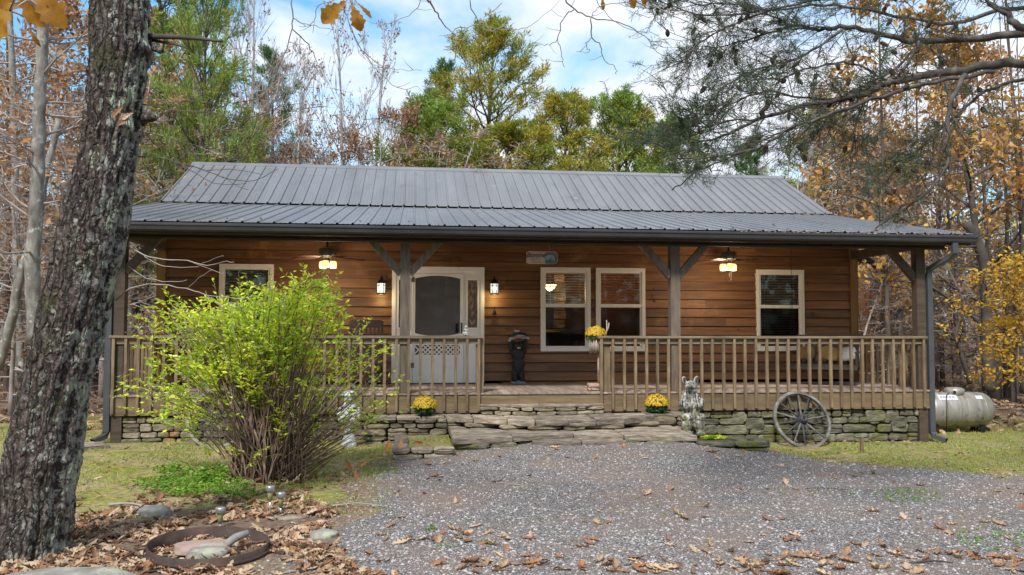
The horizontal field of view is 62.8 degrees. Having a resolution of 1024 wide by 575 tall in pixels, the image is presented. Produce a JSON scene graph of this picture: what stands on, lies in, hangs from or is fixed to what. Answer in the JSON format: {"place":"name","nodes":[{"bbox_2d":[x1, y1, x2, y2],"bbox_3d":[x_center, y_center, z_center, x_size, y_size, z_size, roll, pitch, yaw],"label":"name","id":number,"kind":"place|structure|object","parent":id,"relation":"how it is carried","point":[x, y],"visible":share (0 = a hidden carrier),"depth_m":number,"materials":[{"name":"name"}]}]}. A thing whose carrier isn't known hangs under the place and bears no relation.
{"place":"outdoors","nodes":[
{"label":"outdoors","id":0,"kind":"place"},
{"bbox_2d":[0,320,1023,574],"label":"ground","id":1,"kind":"structure","parent":0,"point":[116,494],"depth_m":10.61,"materials":[{"name":"plant"}]},
{"bbox_2d":[0,12,79,381],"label":"young tree","id":2,"kind":"object","parent":1,"relation":"on","point":[20,362],"visible":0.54,"depth_m":18.95,"materials":[{"name":"grey plant"}]},
{"bbox_2d":[0,95,81,370],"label":"young tree","id":3,"kind":"object","parent":1,"relation":"on","point":[10,322],"visible":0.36,"depth_m":13.95,"materials":[{"name":"grey plant"}]},
{"bbox_2d":[0,173,101,415],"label":"woodland tree","id":4,"kind":"object","parent":1,"relation":"on","point":[12,395],"visible":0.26,"depth_m":16.10,"materials":[{"name":"grey plant"}]},
{"bbox_2d":[0,41,141,350],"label":"woodland tree","id":5,"kind":"object","parent":1,"relation":"on","point":[31,52],"visible":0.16,"depth_m":22.23,"materials":[{"name":"brown plant"}]},
{"bbox_2d":[7,567,137,574],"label":"rock","id":6,"kind":"object","parent":1,"relation":"on","point":[82,571],"visible":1,"depth_m":5.68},
{"bbox_2d":[0,0,146,341],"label":"young tree","id":7,"kind":"object","parent":1,"relation":"on","point":[32,247],"visible":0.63,"depth_m":11.44,"materials":[{"name":"grey plant"}]},
{"bbox_2d":[0,148,147,377],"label":"woodland tree","id":8,"kind":"object","parent":1,"relation":"on","point":[4,299],"visible":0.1,"depth_m":22.10,"materials":[{"name":"brown plant"}]},
{"bbox_2d":[0,114,154,403],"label":"woodland tree","id":9,"kind":"object","parent":1,"relation":"on","point":[12,275],"visible":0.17,"depth_m":19.78,"materials":[{"name":"brown plant"}]},
{"bbox_2d":[0,91,156,397],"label":"woodland tree","id":10,"kind":"object","parent":1,"relation":"on","point":[101,379],"visible":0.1,"depth_m":20.70,"materials":[{"name":"brown plant"}]},
{"bbox_2d":[0,0,193,385],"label":"autumn tree","id":11,"kind":"object","parent":1,"relation":"on","point":[70,14],"visible":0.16,"depth_m":23.26,"materials":[{"name":"brown plant"}]},
{"bbox_2d":[0,63,206,382],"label":"woodland tree","id":12,"kind":"object","parent":1,"relation":"on","point":[7,247],"visible":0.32,"depth_m":15.94,"materials":[{"name":"brown plant"}]},
{"bbox_2d":[0,57,229,354],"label":"woodland tree","id":13,"kind":"object","parent":1,"relation":"on","point":[148,141],"visible":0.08,"depth_m":23.36,"materials":[{"name":"brown plant"}]},
{"bbox_2d":[0,90,245,390],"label":"woodland tree","id":14,"kind":"object","parent":1,"relation":"on","point":[94,385],"visible":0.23,"depth_m":21.99,"materials":[{"name":"brown plant"}]},
{"bbox_2d":[0,0,268,268],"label":"autumn tree","id":15,"kind":"object","parent":1,"relation":"on","point":[49,75],"visible":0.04,"depth_m":27.83,"materials":[{"name":"brown plant"}]},
{"bbox_2d":[49,21,236,359],"bbox_3d":[-13.883,-3.708,32.538,7.973,14.292,7.965,1,-3,-21],"label":"autumn tree","id":16,"kind":"object","parent":1,"relation":"on","point":[153,254],"visible":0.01,"depth_m":32.84,"materials":[{"name":"brown plant"}]},
{"bbox_2d":[127,169,175,371],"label":"young tree","id":17,"kind":"object","parent":1,"relation":"on","point":[131,302],"visible":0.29,"depth_m":21.95,"materials":[{"name":"brown plant"}]},
{"bbox_2d":[137,505,170,516],"bbox_3d":[-3.368,2.119,7.896,0.301,0.146,0.217,0,-3,-7],"label":"rock","id":18,"kind":"object","parent":1,"relation":"on","point":[154,510],"visible":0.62,"depth_m":7.82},
{"bbox_2d":[53,0,281,312],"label":"pine tree","id":19,"kind":"object","parent":1,"relation":"on","point":[160,18],"visible":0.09,"depth_m":27.76,"materials":[{"name":"green plant"}]},
{"bbox_2d":[119,461,255,497],"bbox_3d":[-3.418,2.047,9.043,1.907,0.229,1.034,-1,-3,29],"label":"ground cover","id":20,"kind":"object","parent":1,"relation":"on","point":[203,475],"visible":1,"depth_m":9.03,"materials":[{"name":"green plant"}]},
{"bbox_2d":[0,471,400,574],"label":"leaf litter","id":21,"kind":"object","parent":1,"relation":"on","point":[319,552],"visible":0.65,"depth_m":6.83,"materials":[{"name":"brown plant"}]},
{"bbox_2d":[131,0,272,302],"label":"pine tree","id":22,"kind":"object","parent":1,"relation":"on","point":[190,120],"visible":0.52,"depth_m":22.97,"materials":[{"name":"green plant"}]},
{"bbox_2d":[174,539,231,555],"bbox_3d":[-2.385,2.009,6.482,0.443,0.092,0.303,0,-3,-7],"label":"rock","id":23,"kind":"object","parent":1,"relation":"on","point":[182,548],"visible":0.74,"depth_m":6.43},
{"bbox_2d":[185,545,227,558],"bbox_3d":[-2.318,2.013,6.363,0.292,0.102,0.226,2,-3,-28],"label":"rock","id":24,"kind":"object","parent":1,"relation":"on","point":[207,551],"visible":0.72,"depth_m":6.30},
{"bbox_2d":[143,526,271,570],"bbox_3d":[-2.357,2.035,6.522,0.940,0.122,0.940,2,-1,-7],"label":"fire ring","id":25,"kind":"object","parent":1,"relation":"on","point":[171,538],"visible":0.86,"depth_m":6.50,"materials":[{"name":"metal"}]},
{"bbox_2d":[186,388,232,445],"bbox_3d":[-4.305,1.911,12.337,0.940,0.940,0.175,0,-27,-4],"label":"wagon wheel","id":26,"kind":"object","parent":1,"relation":"on","point":[196,440],"visible":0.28,"depth_m":12.27,"materials":[{"name":"grey wood"}]},
{"bbox_2d":[148,0,312,163],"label":"bare tree","id":27,"kind":"object","parent":1,"relation":"on","point":[255,39],"visible":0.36,"depth_m":37.10,"materials":[{"name":"grey plant"}]},
{"bbox_2d":[191,109,288,202],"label":"woodland tree","id":28,"kind":"object","parent":1,"relation":"on","point":[275,133],"visible":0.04,"depth_m":28.32,"materials":[{"name":"brown plant"}]},
{"bbox_2d":[193,0,323,163],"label":"bare tree","id":29,"kind":"object","parent":1,"relation":"on","point":[256,82],"visible":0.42,"depth_m":35.59,"materials":[{"name":"grey plant"}]},
{"bbox_2d":[112,262,427,484],"bbox_3d":[-2.793,0.984,9.853,3.502,2.521,2.836,1,-3,-23],"label":"flowering shrub","id":30,"kind":"object","parent":1,"relation":"on","point":[265,454],"visible":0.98,"depth_m":9.37,"materials":[{"name":"green plant"}]},
{"bbox_2d":[237,41,316,163],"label":"pine tree","id":31,"kind":"object","parent":1,"relation":"on","point":[268,53],"visible":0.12,"depth_m":38.97,"materials":[{"name":"green plant"}]},
{"bbox_2d":[258,36,339,164],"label":"bare tree","id":32,"kind":"object","parent":1,"relation":"on","point":[302,107],"visible":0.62,"depth_m":32.22,"materials":[{"name":"grey plant"}]},
{"bbox_2d":[242,119,358,164],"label":"autumn tree","id":33,"kind":"object","parent":1,"relation":"on","point":[289,152],"visible":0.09,"depth_m":32.87,"materials":[{"name":"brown plant"}]},
{"bbox_2d":[273,0,386,165],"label":"bare tree","id":34,"kind":"object","parent":1,"relation":"on","point":[322,67],"visible":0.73,"depth_m":29.64,"materials":[{"name":"grey plant"}]},
{"bbox_2d":[337,390,360,447],"bbox_3d":[-2.362,1.915,12.179,0.350,0.846,0.319,0,-3,-7],"label":"garden statue","id":35,"kind":"object","parent":1,"relation":"on","point":[350,428],"visible":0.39,"depth_m":12.10,"materials":[{"name":"stone"}]},
{"bbox_2d":[0,0,731,565],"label":"leaning oak","id":36,"kind":"object","parent":1,"relation":"on","point":[42,460],"visible":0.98,"depth_m":6.47,"materials":[{"name":"brown plant"}]},
{"bbox_2d":[308,98,439,167],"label":"autumn tree","id":37,"kind":"object","parent":1,"relation":"on","point":[406,111],"visible":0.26,"depth_m":29.24,"materials":[{"name":"brown plant"}]},
{"bbox_2d":[332,13,432,165],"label":"bare tree","id":38,"kind":"object","parent":1,"relation":"on","point":[381,84],"visible":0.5,"depth_m":31.32,"materials":[{"name":"grey plant"}]},
{"bbox_2d":[345,144,445,165],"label":"woodland tree","id":39,"kind":"object","parent":1,"relation":"on","point":[405,156],"visible":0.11,"depth_m":28.79,"materials":[{"name":"brown plant"}]},
{"bbox_2d":[364,414,454,459],"bbox_3d":[-1.500,2.134,11.958,1.284,0.475,1.992,0,-3,-7],"label":"stone planter","id":40,"kind":"object","parent":1,"relation":"on","point":[395,430],"visible":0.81,"depth_m":12.53,"materials":[{"name":"stone"}]},
{"bbox_2d":[412,395,437,415],"bbox_3d":[-1.322,1.790,12.706,0.392,0.316,0.396,0,-3,-7],"label":"potted mum","id":41,"kind":"object","parent":40,"relation":"on","point":[429,409],"visible":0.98,"depth_m":12.61,"materials":[{"name":"plant"}]},
{"bbox_2d":[382,56,471,167],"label":"pine tree","id":42,"kind":"object","parent":1,"relation":"on","point":[449,66],"visible":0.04,"depth_m":38.45,"materials":[{"name":"green plant"}]},
{"bbox_2d":[361,89,504,168],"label":"pine tree","id":43,"kind":"object","parent":1,"relation":"on","point":[433,112],"visible":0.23,"depth_m":29.81,"materials":[{"name":"green plant"}]},
{"bbox_2d":[390,133,500,168],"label":"woodland tree","id":44,"kind":"object","parent":1,"relation":"on","point":[433,145],"visible":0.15,"depth_m":26.88,"materials":[{"name":"brown plant"}]},
{"bbox_2d":[387,126,530,169],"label":"woodland tree","id":45,"kind":"object","parent":1,"relation":"on","point":[478,135],"visible":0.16,"depth_m":26.98,"materials":[{"name":"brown plant"}]},
{"bbox_2d":[376,7,602,171],"bbox_3d":[-1.458,-3.897,33.456,11.463,14.576,11.180,2,-3,-30],"label":"pine tree","id":46,"kind":"object","parent":1,"relation":"on","point":[495,42],"visible":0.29,"depth_m":33.13,"materials":[{"name":"green plant"}]},
{"bbox_2d":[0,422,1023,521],"bbox_3d":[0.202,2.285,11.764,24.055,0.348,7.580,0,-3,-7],"label":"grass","id":47,"kind":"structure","parent":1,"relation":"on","point":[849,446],"depth_m":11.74,"materials":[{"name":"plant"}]},
{"bbox_2d":[0,373,1023,433],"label":"woodland litter","id":48,"kind":"object","parent":1,"relation":"on","point":[1009,418],"visible":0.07,"depth_m":17.43,"materials":[{"name":"brown plant"}]},
{"bbox_2d":[0,0,1023,401],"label":"trunks","id":49,"kind":"object","parent":1,"relation":"on","point":[889,328],"depth_m":27.12,"materials":[{"name":"plant"}]},
{"bbox_2d":[1,438,1023,515],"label":"scattered leaves","id":50,"kind":"object","parent":1,"relation":"on","point":[231,503],"visible":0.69,"depth_m":10.90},
{"bbox_2d":[439,117,589,170],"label":"pine tree","id":51,"kind":"object","parent":1,"relation":"on","point":[503,131],"visible":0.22,"depth_m":30.01,"materials":[{"name":"green plant"}]},
{"bbox_2d":[90,162,978,442],"bbox_3d":[-0.191,0.097,19.036,14.176,5.965,12.592,0,-3,-7],"label":"log cabin","id":52,"kind":"object","parent":1,"relation":"on","point":[662,303],"visible":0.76,"depth_m":15.17,"materials":[{"name":"brown wood"}]},
{"bbox_2d":[218,264,273,351],"bbox_3d":[-4.715,0.360,14.907,0.938,1.551,0.132,0,-3,-7],"label":"window frame","id":53,"kind":"structure","parent":52,"relation":"in","point":[238,268],"depth_m":14.93,"materials":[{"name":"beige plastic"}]},
{"bbox_2d":[291,241,364,279],"bbox_3d":[-3.087,-0.510,14.081,1.245,0.821,1.210,0,-3,-7],"label":"ceiling fan","id":54,"kind":"object","parent":52,"relation":"hanging from","point":[327,253],"visible":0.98,"depth_m":13.96,"materials":[{"name":"wood"}]},
{"bbox_2d":[349,320,382,386],"bbox_3d":[-2.455,1.119,14.227,0.630,1.146,0.844,1,-3,-13],"label":"rocking chair","id":55,"kind":"object","parent":52,"relation":"on","point":[375,324],"visible":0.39,"depth_m":14.55,"materials":[{"name":"brown paint"}]},
{"bbox_2d":[411,274,463,382],"bbox_3d":[-1.352,0.740,15.231,0.946,1.978,0.073,0,-3,-7],"label":"storm door","id":56,"kind":"structure","parent":52,"relation":"in","point":[426,348],"depth_m":15.21,"materials":[{"name":"white paint"}]},
{"bbox_2d":[415,276,459,335],"bbox_3d":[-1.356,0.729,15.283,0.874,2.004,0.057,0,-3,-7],"label":"window","id":57,"kind":"structure","parent":52,"relation":"in","point":[437,298],"depth_m":15.29,"materials":[{"name":"grey glass"}]},
{"bbox_2d":[508,330,528,383],"bbox_3d":[0.119,1.253,15.171,0.385,0.983,0.262,0,-3,-7],"label":"bear greeter","id":58,"kind":"object","parent":52,"relation":"on","point":[517,350],"visible":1,"depth_m":15.12,"materials":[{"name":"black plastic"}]},
{"bbox_2d":[526,245,557,263],"bbox_3d":[0.498,-0.650,13.853,0.527,0.526,0.026,0,-3,-7],"label":"hanging sign","id":59,"kind":"object","parent":52,"relation":"hanging from","point":[542,257],"visible":0.99,"depth_m":13.84,"materials":[{"name":"paint"}]},
{"bbox_2d":[148,204,975,234],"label":"gutter leaves","id":60,"kind":"object","parent":52,"relation":"on","point":[730,228],"visible":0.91,"depth_m":13.45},
{"bbox_2d":[540,267,590,350],"bbox_3d":[0.990,0.405,15.579,0.938,1.551,0.132,0,-3,-7],"label":"window frame","id":61,"kind":"structure","parent":52,"relation":"in","point":[563,327],"depth_m":15.57,"materials":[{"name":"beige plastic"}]},
{"bbox_2d":[587,320,608,390],"bbox_3d":[1.399,1.099,13.586,0.367,1.141,0.273,0,-3,-7],"label":"log planter stand","id":62,"kind":"object","parent":52,"relation":"on","point":[594,346],"visible":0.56,"depth_m":13.51,"materials":[{"name":"brown wood"}]},
{"bbox_2d":[585,325,606,340],"bbox_3d":[1.356,0.761,13.599,0.349,0.297,0.358,0,-3,-7],"label":"potted mum","id":63,"kind":"object","parent":62,"relation":"in","point":[594,331],"visible":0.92,"depth_m":13.49,"materials":[{"name":"plant"}]},
{"bbox_2d":[595,268,645,350],"bbox_3d":[2.024,0.413,15.701,0.941,1.551,0.132,0,-3,-7],"label":"window frame","id":64,"kind":"structure","parent":52,"relation":"in","point":[623,319],"depth_m":15.70,"materials":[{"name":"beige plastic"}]},
{"bbox_2d":[695,247,761,282],"bbox_3d":[3.861,-0.471,14.880,1.232,0.790,1.234,0,-3,-7],"label":"ceiling fan","id":65,"kind":"object","parent":52,"relation":"hanging from","point":[728,256],"visible":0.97,"depth_m":14.78,"materials":[{"name":"brown metal"}]},
{"bbox_2d":[755,269,804,350],"bbox_3d":[5.121,0.438,16.066,0.958,1.551,0.132,0,-3,-7],"label":"window frame","id":66,"kind":"structure","parent":52,"relation":"in","point":[771,320],"depth_m":16.07,"materials":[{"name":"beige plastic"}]},
{"bbox_2d":[790,249,861,369],"bbox_3d":[5.654,0.309,15.174,1.200,2.311,0.640,-2,-3,31],"label":"porch swing","id":67,"kind":"object","parent":52,"relation":"hanging from","point":[826,366],"visible":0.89,"depth_m":15.10,"materials":[{"name":"black wood"}]},
{"bbox_2d":[491,87,626,171],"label":"pine tree","id":68,"kind":"object","parent":1,"relation":"on","point":[574,103],"visible":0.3,"depth_m":32.78,"materials":[{"name":"green plant"}]},
{"bbox_2d":[443,403,696,451],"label":"stone steps","id":69,"kind":"structure","parent":1,"relation":"on","point":[564,424],"depth_m":12.24,"materials":[{"name":"stone"}]},
{"bbox_2d":[550,82,667,172],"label":"pine tree","id":70,"kind":"object","parent":1,"relation":"on","point":[620,98],"visible":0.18,"depth_m":36.12,"materials":[{"name":"green plant"}]},
{"bbox_2d":[234,446,1023,574],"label":"drive verge","id":71,"kind":"structure","parent":1,"relation":"on","point":[337,522],"depth_m":8.27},
{"bbox_2d":[309,529,337,538],"bbox_3d":[-1.583,2.083,7.049,0.245,0.102,0.178,0,-3,-7],"label":"rock","id":72,"kind":"object","parent":71,"relation":"on","point":[323,533],"visible":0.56,"depth_m":6.99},
{"bbox_2d":[573,100,691,173],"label":"pine tree","id":73,"kind":"object","parent":1,"relation":"on","point":[649,114],"visible":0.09,"depth_m":36.71,"materials":[{"name":"green plant"}]},
{"bbox_2d":[243,441,1023,574],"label":"gravel drive","id":74,"kind":"structure","parent":1,"relation":"on","point":[617,504],"depth_m":8.05,"materials":[{"name":"gravel"}]},
{"bbox_2d":[357,459,1023,550],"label":"weeds","id":75,"kind":"object","parent":74,"relation":"on","point":[888,498],"visible":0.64,"depth_m":8.49,"materials":[{"name":"green plant"}]},
{"bbox_2d":[626,110,732,174],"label":"pine tree","id":76,"kind":"object","parent":1,"relation":"on","point":[640,168],"visible":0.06,"depth_m":34.07,"materials":[{"name":"green plant"}]},
{"bbox_2d":[641,411,769,452],"bbox_3d":[2.839,2.190,12.498,1.142,0.526,2.188,1,-3,-21],"label":"stone planter","id":77,"kind":"object","parent":1,"relation":"on","point":[755,444],"visible":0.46,"depth_m":11.78,"materials":[{"name":"stone"}]},
{"bbox_2d":[645,393,669,413],"bbox_3d":[2.269,1.817,13.130,0.390,0.323,0.394,0,-3,-7],"label":"potted mum","id":78,"kind":"object","parent":77,"relation":"on","point":[658,406],"visible":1,"depth_m":13.03,"materials":[{"name":"plant"}]},
{"bbox_2d":[679,376,705,437],"bbox_3d":[2.643,1.780,12.367,0.383,0.944,0.410,0,-3,-7],"label":"bear statue","id":79,"kind":"object","parent":77,"relation":"in","point":[691,405],"visible":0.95,"depth_m":12.27,"materials":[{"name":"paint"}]},
{"bbox_2d":[723,133,775,175],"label":"pine tree","id":80,"kind":"object","parent":1,"relation":"on","point":[754,162],"visible":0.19,"depth_m":45.65,"materials":[{"name":"green plant"}]},
{"bbox_2d":[773,391,830,446],"bbox_3d":[4.627,2.108,13.385,0.956,0.956,0.175,1,-28,-10],"label":"wagon wheel","id":81,"kind":"object","parent":1,"relation":"on","point":[801,419],"visible":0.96,"depth_m":13.38,"materials":[{"name":"grey wood"}]},
{"bbox_2d":[594,0,1023,234],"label":"foreground pine","id":82,"kind":"object","parent":1,"relation":"on","point":[681,125],"visible":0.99,"depth_m":7.50,"materials":[{"name":"green plant"}]},
{"bbox_2d":[763,107,933,303],"bbox_3d":[15.225,-2.518,39.573,10.244,12.879,10.504,3,-4,-43],"label":"pine tree","id":83,"kind":"object","parent":1,"relation":"on","point":[793,179],"visible":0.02,"depth_m":39.46,"materials":[{"name":"green plant"}]},
{"bbox_2d":[778,79,945,313],"bbox_3d":[14.170,-2.342,35.383,7.658,12.214,7.665,1,-3,-21],"label":"autumn tree","id":84,"kind":"object","parent":1,"relation":"on","point":[817,148],"visible":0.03,"depth_m":35.18,"materials":[{"name":"orange plant"}]},
{"bbox_2d":[819,104,907,219],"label":"young tree","id":85,"kind":"object","parent":1,"relation":"on","point":[848,161],"visible":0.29,"depth_m":26.95,"materials":[{"name":"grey plant"}]},
{"bbox_2d":[857,257,883,381],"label":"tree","id":86,"kind":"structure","parent":1,"relation":"on","point":[862,307],"depth_m":25.86,"materials":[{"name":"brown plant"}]},
{"bbox_2d":[825,128,961,356],"bbox_3d":[16.702,-1.783,38.763,9.199,11.280,8.972,1,-3,-18],"label":"pine tree","id":87,"kind":"object","parent":1,"relation":"on","point":[906,210],"visible":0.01,"depth_m":38.34,"materials":[{"name":"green plant"}]},
{"bbox_2d":[852,179,941,335],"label":"young tree","id":88,"kind":"object","parent":1,"relation":"on","point":[897,313],"visible":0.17,"depth_m":25.91,"materials":[{"name":"orange plant"}]},
{"bbox_2d":[805,119,994,386],"bbox_3d":[12.101,-0.657,26.305,7.739,8.324,5.754,3,-4,-42],"label":"woodland tree","id":89,"kind":"object","parent":1,"relation":"on","point":[887,144],"visible":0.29,"depth_m":25.40,"materials":[{"name":"brown plant"}]},
{"bbox_2d":[858,253,950,382],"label":"woodland tree","id":90,"kind":"object","parent":1,"relation":"on","point":[877,303],"visible":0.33,"depth_m":22.39,"materials":[{"name":"brown plant"}]},
{"bbox_2d":[798,0,1023,400],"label":"autumn tree","id":91,"kind":"object","parent":1,"relation":"on","point":[971,205],"visible":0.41,"depth_m":22.47,"materials":[{"name":"orange plant"}]},
{"bbox_2d":[861,259,965,376],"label":"woodland tree","id":92,"kind":"object","parent":1,"relation":"on","point":[903,309],"visible":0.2,"depth_m":25.49,"materials":[{"name":"brown plant"}]},
{"bbox_2d":[812,34,1023,320],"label":"autumn tree","id":93,"kind":"object","parent":1,"relation":"on","point":[990,55],"visible":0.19,"depth_m":29.51,"materials":[{"name":"orange plant"}]},
{"bbox_2d":[867,248,977,375],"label":"woodland tree","id":94,"kind":"object","parent":1,"relation":"on","point":[876,321],"visible":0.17,"depth_m":25.08,"materials":[{"name":"brown plant"}]},
{"bbox_2d":[859,184,1018,395],"bbox_3d":[12.819,0.182,23.897,5.796,6.234,4.310,0,-3,3],"label":"woodland tree","id":95,"kind":"object","parent":1,"relation":"on","point":[977,341],"visible":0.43,"depth_m":23.86,"materials":[{"name":"brown plant"}]},
{"bbox_2d":[869,307,1013,383],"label":"young tree","id":96,"kind":"object","parent":1,"relation":"on","point":[961,356],"visible":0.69,"depth_m":17.98,"materials":[{"name":"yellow plant"}]},
{"bbox_2d":[895,218,1014,384],"bbox_3d":[15.399,0.607,27.651,3.937,5.694,5.294,1,-3,-24],"label":"autumn tree","id":97,"kind":"object","parent":1,"relation":"on","point":[962,377],"visible":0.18,"depth_m":27.62,"materials":[{"name":"orange plant"}]},
{"bbox_2d":[935,387,994,433],"bbox_3d":[8.121,2.249,15.403,1.400,0.843,0.657,0,-3,-1],"label":"propane tank","id":98,"kind":"object","parent":1,"relation":"on","point":[957,407],"visible":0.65,"depth_m":15.15,"materials":[{"name":"metal"}]},
{"bbox_2d":[921,51,1023,309],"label":"autumn tree","id":99,"kind":"object","parent":1,"relation":"on","point":[990,134],"visible":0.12,"depth_m":31.48,"materials":[{"name":"orange plant"}]},
{"bbox_2d":[928,210,1023,391],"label":"young tree","id":100,"kind":"object","parent":1,"relation":"on","point":[979,247],"visible":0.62,"depth_m":19.91,"materials":[{"name":"brown plant"}]},
{"bbox_2d":[933,202,1019,395],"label":"woodland tree","id":101,"kind":"object","parent":1,"relation":"on","point":[973,308],"visible":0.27,"depth_m":24.54,"materials":[{"name":"brown plant"}]},
{"bbox_2d":[934,265,1018,394],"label":"woodland tree","id":102,"kind":"object","parent":1,"relation":"on","point":[973,342],"visible":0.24,"depth_m":24.14,"materials":[{"name":"plant"}]},
{"bbox_2d":[938,207,1017,397],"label":"young tree","id":103,"kind":"object","parent":1,"relation":"on","point":[1004,367],"visible":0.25,"depth_m":22.97,"materials":[{"name":"brown plant"}]},
{"bbox_2d":[944,235,1023,391],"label":"maple tree","id":104,"kind":"object","parent":1,"relation":"on","point":[1017,295],"visible":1,"depth_m":15.74,"materials":[{"name":"yellow plant"}]},
{"bbox_2d":[960,171,1023,393],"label":"young tree","id":105,"kind":"object","parent":1,"relation":"on","point":[1021,350],"visible":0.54,"depth_m":20.97,"materials":[{"name":"brown plant"}]},
{"bbox_2d":[0,0,1023,323],"label":"sky","id":106,"kind":"structure","parent":0,"point":[420,43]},
{"bbox_2d":[783,64,843,186],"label":"young tree","id":107,"kind":"object","parent":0,"point":[811,153],"visible":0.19,"depth_m":29.92,"materials":[{"name":"brown plant"}]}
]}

